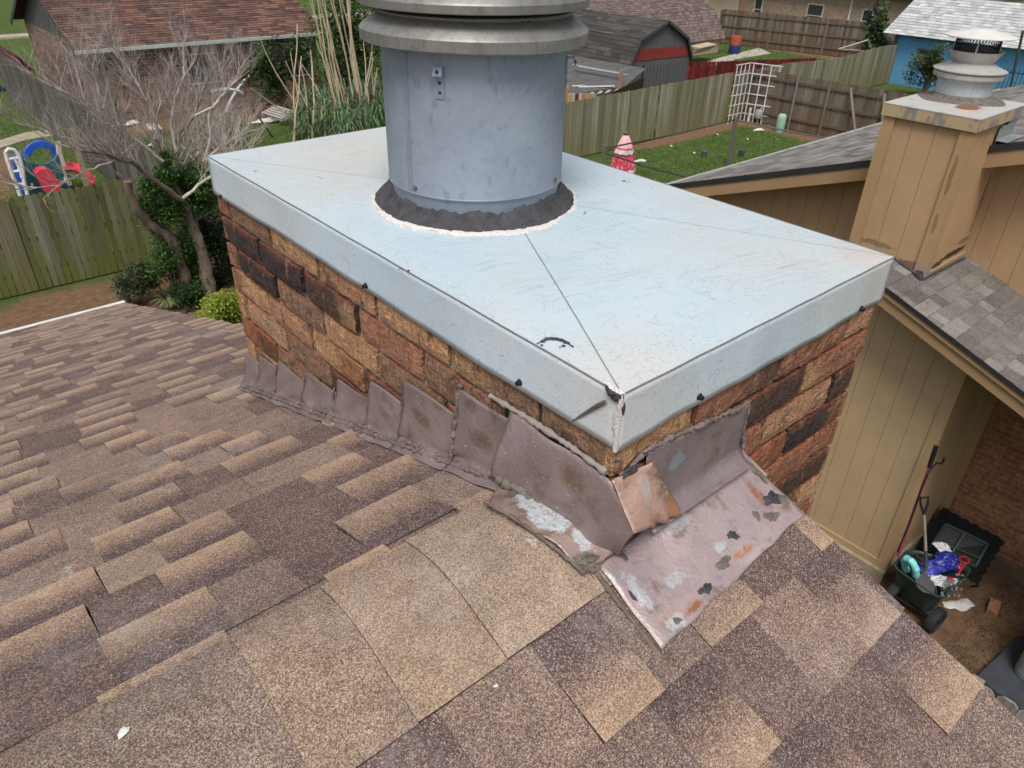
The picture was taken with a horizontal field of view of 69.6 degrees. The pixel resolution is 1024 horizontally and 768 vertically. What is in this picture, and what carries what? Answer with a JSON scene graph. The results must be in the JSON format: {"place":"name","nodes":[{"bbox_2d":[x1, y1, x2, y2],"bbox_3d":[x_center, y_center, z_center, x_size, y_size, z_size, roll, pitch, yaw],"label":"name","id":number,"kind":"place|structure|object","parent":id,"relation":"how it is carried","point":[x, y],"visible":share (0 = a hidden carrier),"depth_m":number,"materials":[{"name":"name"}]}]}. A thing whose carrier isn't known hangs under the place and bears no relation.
{"place":"outdoors","nodes":[
{"label":"outdoors","id":0,"kind":"place"},
{"bbox_2d":[0,45,35,84],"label":"picket fence","id":1,"kind":"object","parent":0,"point":[20,60],"visible":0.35,"depth_m":26.06,"materials":[{"name":"wood"}]},
{"bbox_2d":[0,131,53,148],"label":"path","id":2,"kind":"structure","parent":0,"point":[19,139],"depth_m":22.98,"materials":[{"name":"concrete"}]},
{"bbox_2d":[0,0,1023,715],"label":"ground","id":3,"kind":"structure","parent":0,"point":[36,306],"depth_m":18.55,"materials":[{"name":"green plant"}]},
{"bbox_2d":[3,140,94,195],"bbox_3d":[-11.271,-5.178,18.039,1.692,1.382,1.790,-24,40,-34],"label":"playset","id":4,"kind":"object","parent":3,"relation":"on","point":[24,177],"visible":0.78,"depth_m":18.17,"materials":[{"name":"blue plastic"}]},
{"bbox_2d":[69,127,89,185],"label":"timber scraps","id":5,"kind":"object","parent":3,"relation":"on","point":[79,156],"visible":0.41,"depth_m":18.05,"materials":[{"name":"brown wood"}]},
{"bbox_2d":[0,53,184,234],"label":"picket fence","id":6,"kind":"object","parent":3,"relation":"on","point":[14,78],"visible":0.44,"depth_m":21.21,"materials":[{"name":"grey wood"}]},
{"bbox_2d":[0,170,190,298],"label":"picket fence","id":7,"kind":"object","parent":3,"relation":"on","point":[10,210],"visible":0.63,"depth_m":13.89,"materials":[{"name":"green wood"}]},
{"bbox_2d":[124,120,138,125],"bbox_3d":[-12.743,-8.799,24.719,0.330,0.100,0.715,9,33,12],"label":"white bag","id":8,"kind":"object","parent":3,"relation":"on","point":[135,121],"visible":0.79,"depth_m":24.68,"materials":[{"name":"white plastic"}]},
{"bbox_2d":[106,258,158,304],"bbox_3d":[-6.860,-1.812,13.344,0.929,0.914,0.722,-24,40,-34],"label":"leafy shrub","id":9,"kind":"object","parent":3,"relation":"on","point":[124,285],"visible":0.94,"depth_m":13.19,"materials":[{"name":"green plant"}]},
{"bbox_2d":[0,0,283,303],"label":"bare tree","id":10,"kind":"object","parent":3,"relation":"on","point":[197,183],"visible":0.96,"depth_m":12.27,"materials":[{"name":"grey plant"}]},
{"bbox_2d":[146,123,161,135],"bbox_3d":[-11.570,-8.237,23.836,0.362,0.235,0.980,-16,36,-25],"label":"white board","id":11,"kind":"object","parent":3,"relation":"on","point":[154,129],"visible":0.29,"depth_m":23.64,"materials":[{"name":"plastic"}]},
{"bbox_2d":[148,292,177,308],"bbox_3d":[-6.231,-1.477,13.388,0.773,0.280,0.764,-24,40,-34],"label":"grass clump","id":12,"kind":"object","parent":3,"relation":"on","point":[170,304],"visible":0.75,"depth_m":13.31,"materials":[{"name":"green plant"}]},
{"bbox_2d":[10,0,325,125],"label":"brown roof house","id":13,"kind":"structure","parent":3,"relation":"on","point":[143,19],"depth_m":25.49,"materials":[{"name":"brick"}]},
{"bbox_2d":[184,51,222,84],"bbox_3d":[-10.737,-10.997,25.664,1.200,1.000,0.038,-24,40,-34],"label":"window","id":14,"kind":"structure","parent":13,"relation":"in","point":[203,59],"depth_m":25.59,"materials":[{"name":"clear glass"}]},
{"bbox_2d":[282,41,311,76],"bbox_3d":[-8.039,-12.186,27.640,1.100,1.200,0.038,-24,40,-34],"label":"window","id":15,"kind":"structure","parent":13,"relation":"in","point":[297,66],"depth_m":27.71,"materials":[{"name":"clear glass"}]},
{"bbox_2d":[133,225,216,298],"bbox_3d":[-6.156,-2.159,13.341,1.405,1.521,1.148,-24,40,-34],"label":"leafy shrub","id":16,"kind":"object","parent":3,"relation":"on","point":[167,263],"visible":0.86,"depth_m":13.20,"materials":[{"name":"green plant"}]},
{"bbox_2d":[162,280,205,312],"bbox_3d":[-5.888,-1.552,13.268,0.734,0.596,0.648,-24,40,-34],"label":"leafy shrub","id":17,"kind":"object","parent":3,"relation":"on","point":[187,296],"visible":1,"depth_m":13.18,"materials":[{"name":"green plant"}]},
{"bbox_2d":[0,12,370,39],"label":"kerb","id":18,"kind":"structure","parent":3,"relation":"on","point":[15,36],"depth_m":40.44,"materials":[{"name":"concrete"}]},
{"bbox_2d":[169,206,234,289],"bbox_3d":[-5.660,-2.782,14.159,1.773,1.798,1.082,-24,40,-34],"label":"leafy shrub","id":19,"kind":"object","parent":3,"relation":"on","point":[215,236],"visible":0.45,"depth_m":14.04,"materials":[{"name":"green plant"}]},
{"bbox_2d":[184,168,229,247],"bbox_3d":[-5.339,-4.174,16.315,3.672,1.732,0.106,-26,42,-36],"label":"picket fence","id":20,"kind":"object","parent":3,"relation":"on","point":[214,215],"depth_m":15.58,"materials":[{"name":"brown wood"}]},
{"bbox_2d":[157,75,270,160],"bbox_3d":[-8.928,-8.316,21.744,3.535,2.854,4.693,-24,40,-34],"label":"dead brush","id":21,"kind":"object","parent":3,"relation":"on","point":[198,127],"visible":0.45,"depth_m":21.91,"materials":[{"name":"grey plant"}]},
{"bbox_2d":[189,287,242,322],"bbox_3d":[-5.236,-1.306,12.828,1.901,0.722,0.960,-24,40,-34],"label":"golden shrub","id":22,"kind":"object","parent":3,"relation":"on","point":[225,307],"visible":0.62,"depth_m":12.77,"materials":[{"name":"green plant"}]},
{"bbox_2d":[211,88,243,94],"bbox_3d":[-9.830,-10.097,25.486,1.123,0.316,0.120,-24,40,-34],"label":"pvc hoop","id":23,"kind":"object","parent":3,"relation":"on","point":[238,91],"visible":0.7,"depth_m":25.56,"materials":[{"name":"white plastic"}]},
{"bbox_2d":[225,66,285,111],"bbox_3d":[-9.213,-10.549,26.292,2.357,1.382,0.100,-24,40,-34],"label":"pvc hoop","id":24,"kind":"object","parent":3,"relation":"on","point":[233,96],"visible":0.24,"depth_m":25.93,"materials":[{"name":"white plastic"}]},
{"bbox_2d":[251,108,272,137],"bbox_3d":[-7.887,-8.255,23.369,0.586,0.977,0.176,-24,40,-34],"label":"dark stick","id":25,"kind":"object","parent":3,"relation":"on","point":[263,123],"visible":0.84,"depth_m":23.39,"materials":[{"name":"black wood"}]},
{"bbox_2d":[247,118,279,123],"bbox_3d":[-8.490,-9.065,25.290,1.306,0.114,0.247,-18,37,-28],"label":"tarp","id":26,"kind":"object","parent":3,"relation":"on","point":[271,120],"visible":0.72,"depth_m":25.28,"materials":[{"name":"white plastic"}]},
{"bbox_2d":[234,32,316,115],"bbox_3d":[-8.236,-10.879,25.859,2.886,2.734,1.744,-24,40,-34],"label":"leafy tree","id":27,"kind":"object","parent":3,"relation":"on","point":[273,83],"visible":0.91,"depth_m":25.46,"materials":[{"name":"green plant"}]},
{"bbox_2d":[261,105,292,121],"bbox_3d":[-8.028,-9.286,25.276,1.388,0.320,0.469,27,41,35],"label":"wood pallet","id":28,"kind":"object","parent":3,"relation":"on","point":[278,113],"visible":0.7,"depth_m":25.23,"materials":[{"name":"grey wood"}]},
{"bbox_2d":[251,0,385,142],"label":"giant reeds","id":29,"kind":"object","parent":3,"relation":"on","point":[336,108],"visible":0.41,"depth_m":21.79,"materials":[{"name":"plant"}]},
{"bbox_2d":[298,0,380,89],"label":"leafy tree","id":30,"kind":"object","parent":3,"relation":"on","point":[358,41],"visible":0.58,"depth_m":25.94,"materials":[{"name":"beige plant"}]},
{"bbox_2d":[348,2,382,82],"bbox_3d":[-4.819,-14.842,29.856,4.145,5.350,2.682,-11,35,-19],"label":"leafy tree","id":31,"kind":"object","parent":3,"relation":"on","point":[376,46],"visible":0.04,"depth_m":29.62,"materials":[{"name":"green plant"}]},
{"bbox_2d":[0,300,1023,767],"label":"brown shingle house","id":32,"kind":"structure","parent":3,"relation":"on","point":[204,562],"depth_m":1.01,"materials":[{"name":"brown asphalt"}]},
{"bbox_2d":[207,0,894,659],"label":"brick chimney","id":33,"kind":"object","parent":32,"relation":"on","point":[463,264],"visible":0.83,"depth_m":1.25,"materials":[{"name":"brown brick"}]},
{"bbox_2d":[601,144,605,163],"bbox_3d":[2.393,-5.722,19.531,0.085,1.220,0.085,3,32,3],"label":"wooden post","id":34,"kind":"object","parent":3,"relation":"on","point":[603,153],"visible":0.36,"depth_m":19.29,"materials":[{"name":"grey wood"}]},
{"bbox_2d":[605,152,688,177],"bbox_3d":[3.349,-5.525,18.562,2.650,0.113,0.044,28,41,36],"label":"pipe rail","id":35,"kind":"object","parent":34,"relation":"attached to","point":[645,165],"visible":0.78,"depth_m":18.56,"materials":[{"name":"metal"}]},
{"bbox_2d":[564,55,645,140],"bbox_3d":[3.280,-10.165,25.853,2.834,1.979,6.623,3,32,3],"label":"lean to","id":36,"kind":"object","parent":3,"relation":"on","point":[576,75],"visible":0.56,"depth_m":25.27,"materials":[{"name":"grey metal"}]},
{"bbox_2d":[572,85,614,87],"bbox_3d":[2.696,-9.885,24.456,1.367,0.076,0.360,-7,33,-12],"label":"ladder","id":37,"kind":"object","parent":36,"relation":"on","point":[580,86],"visible":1,"depth_m":24.36,"materials":[{"name":"metal"}]},
{"bbox_2d":[572,64,627,75],"bbox_3d":[2.991,-10.789,25.312,2.512,0.056,0.199,28,41,35],"label":"ladder","id":38,"kind":"object","parent":36,"relation":"on","point":[597,69],"visible":0.89,"depth_m":25.28,"materials":[{"name":"metal"}]},
{"bbox_2d":[610,132,634,173],"bbox_3d":[3.063,-6.217,20.205,0.693,1.360,0.693,11,34,14],"label":"closed parasol","id":39,"kind":"object","parent":3,"relation":"on","point":[626,151],"visible":0.73,"depth_m":20.00,"materials":[{"name":"fabric"}]},
{"bbox_2d":[568,9,692,103],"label":"barn shed","id":40,"kind":"structure","parent":3,"relation":"on","point":[660,51],"depth_m":28.71,"materials":[{"name":"grey wood"}]},
{"bbox_2d":[562,69,747,156],"bbox_3d":[4.702,-8.868,24.097,9.984,1.732,0.107,-25,41,-35],"label":"picket fence","id":41,"kind":"object","parent":3,"relation":"on","point":[634,118],"visible":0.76,"depth_m":23.78,"materials":[{"name":"beige wood"}]},
{"bbox_2d":[586,0,725,55],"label":"shed roof","id":42,"kind":"structure","parent":3,"relation":"on","point":[697,21],"depth_m":39.32,"materials":[{"name":"brown"}]},
{"bbox_2d":[691,42,716,53],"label":"scrap sheets","id":43,"kind":"object","parent":3,"relation":"on","point":[702,47],"visible":0.78,"depth_m":37.60,"materials":[{"name":"beige wood"}]},
{"bbox_2d":[701,150,707,157],"bbox_3d":[5.952,-7.119,22.820,0.200,0.200,0.200,-24,40,-34],"label":"flower pot","id":44,"kind":"object","parent":3,"relation":"on","point":[704,153],"visible":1,"depth_m":22.78,"materials":[{"name":"plastic"}]},
{"bbox_2d":[726,116,737,165],"bbox_3d":[6.475,-7.106,21.676,0.132,1.441,0.302,4,32,3],"label":"wooden post","id":45,"kind":"object","parent":3,"relation":"on","point":[732,141],"visible":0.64,"depth_m":21.63,"materials":[{"name":"grey wood"}]},
{"bbox_2d":[606,119,734,148],"bbox_3d":[4.450,-6.919,20.334,4.867,0.263,0.044,-18,37,-28],"label":"pipe rail","id":46,"kind":"object","parent":45,"relation":"attached to","point":[668,135],"visible":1,"depth_m":20.25,"materials":[{"name":"metal"}]},
{"bbox_2d":[737,119,826,137],"bbox_3d":[7.852,-7.356,21.266,2.791,0.383,0.044,8,33,10],"label":"pipe rail","id":47,"kind":"object","parent":45,"relation":"attached to","point":[782,129],"visible":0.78,"depth_m":21.28,"materials":[{"name":"metal"}]},
{"bbox_2d":[738,149,744,156],"bbox_3d":[7.157,-7.203,22.999,0.200,0.200,0.200,-24,40,-34],"label":"flower pot","id":48,"kind":"object","parent":3,"relation":"on","point":[741,153],"visible":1,"depth_m":22.95,"materials":[{"name":"plastic"}]},
{"bbox_2d":[747,108,751,121],"bbox_3d":[8.661,-9.809,26.881,0.060,0.500,0.060,-24,40,-34],"label":"marker stake","id":49,"kind":"object","parent":3,"relation":"on","point":[749,115],"visible":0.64,"depth_m":26.86,"materials":[{"name":"white paint"}]},
{"bbox_2d":[688,58,815,95],"bbox_3d":[10.133,-12.980,31.127,6.087,1.362,0.099,-9,34,-16],"label":"picket fence","id":50,"kind":"object","parent":3,"relation":"on","point":[697,70],"visible":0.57,"depth_m":30.50,"materials":[{"name":"red paint"}]},
{"bbox_2d":[727,62,782,124],"bbox_3d":[8.599,-10.379,26.377,1.625,2.000,0.628,2,32,1],"label":"white trellis","id":51,"kind":"object","parent":3,"relation":"on","point":[744,93],"visible":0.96,"depth_m":26.34,"materials":[{"name":"paint"}]},
{"bbox_2d":[755,106,764,123],"bbox_3d":[8.987,-9.756,26.679,0.495,0.642,0.292,-24,40,-34],"label":"gas meter","id":52,"kind":"object","parent":3,"relation":"on","point":[758,114],"visible":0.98,"depth_m":26.52,"materials":[{"name":"grey metal"}]},
{"bbox_2d":[775,112,786,132],"bbox_3d":[9.381,-9.129,25.680,0.310,0.670,0.310,-24,40,-34],"label":"green tank","id":53,"kind":"object","parent":3,"relation":"on","point":[781,120],"visible":0.99,"depth_m":25.57,"materials":[{"name":"metal"}]},
{"bbox_2d":[786,70,800,129],"bbox_3d":[9.726,-9.766,25.455,0.065,2.000,0.065,-9,34,-16],"label":"steel post","id":54,"kind":"object","parent":3,"relation":"on","point":[796,87],"visible":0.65,"depth_m":25.41,"materials":[{"name":"grey metal"}]},
{"bbox_2d":[719,9,895,56],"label":"picket fence","id":55,"kind":"object","parent":3,"relation":"on","point":[828,34],"visible":0.66,"depth_m":41.49,"materials":[{"name":"brown wood"}]},
{"bbox_2d":[739,45,898,117],"bbox_3d":[12.962,-12.668,30.420,11.926,1.711,0.107,-24,41,-34],"label":"picket fence","id":56,"kind":"object","parent":3,"relation":"on","point":[871,67],"visible":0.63,"depth_m":31.48,"materials":[{"name":"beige wood"}]},
{"bbox_2d":[838,39,871,50],"bbox_3d":[14.804,-14.410,31.614,3.204,0.599,0.040,-24,40,-34],"label":"wire frame","id":57,"kind":"object","parent":56,"relation":"on","point":[854,44],"visible":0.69,"depth_m":31.36,"materials":[{"name":"metal"}]},
{"bbox_2d":[741,68,910,136],"bbox_3d":[12.646,-8.000,22.965,0.107,1.812,12.532,-24,41,-35],"label":"picket fence","id":58,"kind":"object","parent":3,"relation":"on","point":[803,121],"visible":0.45,"depth_m":25.17,"materials":[{"name":"brown wood"}]},
{"bbox_2d":[666,85,1023,585],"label":"beige house","id":59,"kind":"structure","parent":3,"relation":"on","point":[940,361],"depth_m":7.73,"materials":[{"name":"wood"}]},
{"bbox_2d":[849,28,1023,280],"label":"beige wood chimney","id":60,"kind":"object","parent":59,"relation":"attached to","point":[926,185],"visible":0.99,"depth_m":6.59,"materials":[{"name":"beige wood"}]},
{"bbox_2d":[849,87,855,129],"bbox_3d":[11.191,-8.770,24.159,0.110,1.713,0.802,-22,39,-32],"label":"fence brace","id":61,"kind":"object","parent":3,"relation":"on","point":[852,108],"visible":0.64,"depth_m":24.07,"materials":[{"name":"brown wood"}]},
{"bbox_2d":[857,0,893,51],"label":"leafy tree","id":62,"kind":"object","parent":3,"relation":"on","point":[874,31],"visible":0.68,"depth_m":34.93,"materials":[{"name":"green plant"}]},
{"bbox_2d":[881,94,885,121],"bbox_3d":[11.824,-8.361,23.540,0.110,1.693,0.459,-20,38,-30],"label":"fence brace","id":63,"kind":"object","parent":3,"relation":"on","point":[883,100],"visible":0.36,"depth_m":23.30,"materials":[{"name":"brown wood"}]},
{"bbox_2d":[900,39,948,91],"bbox_3d":[17.620,-13.205,30.904,2.243,2.336,1.852,1,32,0],"label":"leafy tree","id":64,"kind":"object","parent":3,"relation":"on","point":[927,67],"visible":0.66,"depth_m":30.91,"materials":[{"name":"green plant"}]},
{"bbox_2d":[886,550,979,633],"bbox_3d":[4.516,2.111,7.896,1.077,0.560,0.657,-24,40,-34],"label":"garden cart","id":65,"kind":"object","parent":3,"relation":"on","point":[904,586],"visible":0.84,"depth_m":7.65,"materials":[{"name":"green plastic"}]},
{"bbox_2d":[901,555,919,577],"bbox_3d":[4.107,1.887,7.602,0.148,0.290,0.221,-5,33,-11],"label":"foam ring","id":66,"kind":"object","parent":65,"relation":"in","point":[907,561],"visible":1,"depth_m":7.54,"materials":[{"name":"teal plastic"}]},
{"bbox_2d":[897,445,938,557],"bbox_3d":[4.059,1.215,7.409,0.111,1.460,0.047,9,33,12],"label":"pink handled tool","id":67,"kind":"object","parent":65,"relation":"on","point":[932,456],"visible":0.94,"depth_m":7.19,"materials":[{"name":"black metal"}]},
{"bbox_2d":[897,457,944,552],"bbox_3d":[4.145,1.226,7.475,0.436,1.103,0.038,-24,40,-34],"label":"shepherd hook","id":68,"kind":"object","parent":65,"relation":"on","point":[919,494],"visible":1,"depth_m":7.30,"materials":[{"name":"black metal"}]},
{"bbox_2d":[911,553,930,565],"bbox_3d":[4.351,1.839,7.848,0.245,0.063,0.230,-24,40,-34],"label":"black bag","id":69,"kind":"object","parent":65,"relation":"in","point":[918,558],"visible":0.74,"depth_m":7.83,"materials":[{"name":"plastic"}]},
{"bbox_2d":[915,496,934,593],"bbox_3d":[4.128,1.613,7.318,0.397,0.976,0.342,10,33,13],"label":"shovel","id":70,"kind":"object","parent":65,"relation":"in","point":[924,580],"visible":1,"depth_m":7.48,"materials":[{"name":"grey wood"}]},
{"bbox_2d":[919,559,948,574],"bbox_3d":[4.406,1.880,7.691,0.371,0.086,0.188,-10,34,-17],"label":"blue bag","id":71,"kind":"object","parent":65,"relation":"in","point":[933,568],"visible":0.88,"depth_m":7.65,"materials":[{"name":"blue plastic"}]},
{"bbox_2d":[929,575,958,586],"bbox_3d":[4.417,2.005,7.564,0.374,0.052,0.178,1,32,-1],"label":"white bag","id":72,"kind":"object","parent":65,"relation":"in","point":[934,578],"visible":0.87,"depth_m":7.55,"materials":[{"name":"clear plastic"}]},
{"bbox_2d":[934,551,959,569],"bbox_3d":[4.541,1.823,7.671,0.273,0.176,0.254,-24,40,-34],"label":"blue bag","id":73,"kind":"object","parent":65,"relation":"in","point":[948,560],"visible":1,"depth_m":7.64,"materials":[{"name":"blue plastic"}]},
{"bbox_2d":[932,542,951,551],"bbox_3d":[4.538,1.719,7.768,0.169,0.098,0.191,-24,40,-34],"label":"clear bag","id":74,"kind":"object","parent":73,"relation":"on","point":[941,546],"visible":0.98,"depth_m":7.75,"materials":[{"name":"plastic"}]},
{"bbox_2d":[956,556,969,575],"bbox_3d":[4.630,1.877,7.615,0.283,0.071,0.104,-24,40,-34],"label":"red loop toy","id":75,"kind":"object","parent":73,"relation":"on","point":[965,563],"visible":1,"depth_m":7.61,"materials":[{"name":"plastic"}]},
{"bbox_2d":[935,573,963,596],"bbox_3d":[4.447,2.015,7.445,0.477,0.072,0.240,-24,40,-34],"label":"bauble garland","id":76,"kind":"object","parent":65,"relation":"on","point":[948,584],"visible":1,"depth_m":7.41,"materials":[{"name":"silver metal"}]},
{"bbox_2d":[927,523,988,567],"bbox_3d":[4.756,1.743,7.870,0.472,0.280,0.308,28,41,35],"label":"black tray","id":77,"kind":"object","parent":65,"relation":"on","point":[960,542],"visible":0.88,"depth_m":7.84,"materials":[{"name":"plastic"}]},
{"bbox_2d":[883,0,1023,89],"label":"blue shed","id":78,"kind":"structure","parent":3,"relation":"on","point":[934,21],"depth_m":32.28,"materials":[{"name":"blue wood"}]},
{"bbox_2d":[914,48,940,60],"bbox_3d":[18.436,-14.555,32.688,0.038,0.527,1.014,-24,40,-34],"label":"window","id":79,"kind":"structure","parent":78,"relation":"in","point":[921,51],"depth_m":32.78,"materials":[{"name":"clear glass"}]},
{"bbox_2d":[942,598,974,610],"bbox_3d":[4.823,2.376,7.944,0.355,0.035,0.160,-4,33,-9],"label":"white bag","id":80,"kind":"object","parent":3,"relation":"on","point":[966,604],"visible":1,"depth_m":7.94,"materials":[{"name":"white plastic"}]},
{"bbox_2d":[915,508,1003,583],"bbox_3d":[5.114,1.836,8.443,0.387,0.480,0.731,-24,40,-34],"label":"rubber mat","id":81,"kind":"object","parent":3,"relation":"on","point":[946,515],"visible":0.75,"depth_m":8.41,"materials":[{"name":"black rubber"}]},
{"bbox_2d":[985,598,1000,617],"bbox_3d":[5.174,2.404,7.922,0.102,0.065,0.204,24,39,31],"label":"loose brick","id":82,"kind":"object","parent":3,"relation":"on","point":[993,606],"visible":1,"depth_m":7.89,"materials":[{"name":"orange brick"}]},
{"bbox_2d":[973,674,1023,724],"bbox_3d":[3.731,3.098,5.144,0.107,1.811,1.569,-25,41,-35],"label":"stone edging","id":83,"kind":"object","parent":3,"relation":"on","point":[1010,705],"visible":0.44,"depth_m":4.98,"materials":[{"name":"grey stone"}]},
{"bbox_2d":[977,635,1023,713],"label":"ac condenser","id":84,"kind":"object","parent":3,"relation":"on","point":[1002,674],"visible":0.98,"depth_m":7.12,"materials":[{"name":"grey metal"}]},
{"bbox_2d":[997,67,1023,87],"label":"iron railing","id":85,"kind":"object","parent":3,"relation":"on","point":[1009,76],"visible":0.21,"depth_m":30.32,"materials":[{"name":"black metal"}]},
{"bbox_2d":[1009,30,1023,86],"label":"metal pole","id":86,"kind":"object","parent":3,"relation":"on","point":[1017,57],"visible":0.62,"depth_m":26.89,"materials":[{"name":"grey metal"}]},
{"bbox_2d":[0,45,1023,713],"bbox_3d":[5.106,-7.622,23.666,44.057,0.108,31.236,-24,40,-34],"label":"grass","id":87,"kind":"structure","parent":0,"point":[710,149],"depth_m":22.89,"materials":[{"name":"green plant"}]},
{"bbox_2d":[704,0,746,34],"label":"cream house","id":88,"kind":"structure","parent":0,"point":[718,6],"depth_m":44.63,"materials":[{"name":"beige paint"}]},
{"bbox_2d":[710,48,770,64],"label":"patio","id":89,"kind":"structure","parent":0,"point":[753,53],"depth_m":40.58,"materials":[{"name":"concrete"}]},
{"bbox_2d":[728,35,741,53],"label":"plastic drum","id":90,"kind":"object","parent":89,"relation":"on","point":[735,44],"visible":1,"depth_m":40.51,"materials":[{"name":"orange plastic"}]},
{"bbox_2d":[703,0,1023,42],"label":"tan brick house","id":91,"kind":"structure","parent":0,"point":[853,10],"depth_m":45.15,"materials":[{"name":"brown brick"}]},
{"bbox_2d":[753,0,763,11],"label":"window","id":92,"kind":"structure","parent":91,"relation":"in","point":[758,4],"depth_m":48.43,"materials":[{"name":"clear glass"}]},
{"bbox_2d":[805,3,824,25],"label":"window","id":93,"kind":"structure","parent":91,"relation":"in","point":[813,10],"depth_m":45.80,"materials":[{"name":"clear glass"}]},
{"bbox_2d":[860,9,873,21],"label":"window","id":94,"kind":"structure","parent":91,"relation":"in","point":[864,12],"depth_m":43.70,"materials":[{"name":"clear glass"}]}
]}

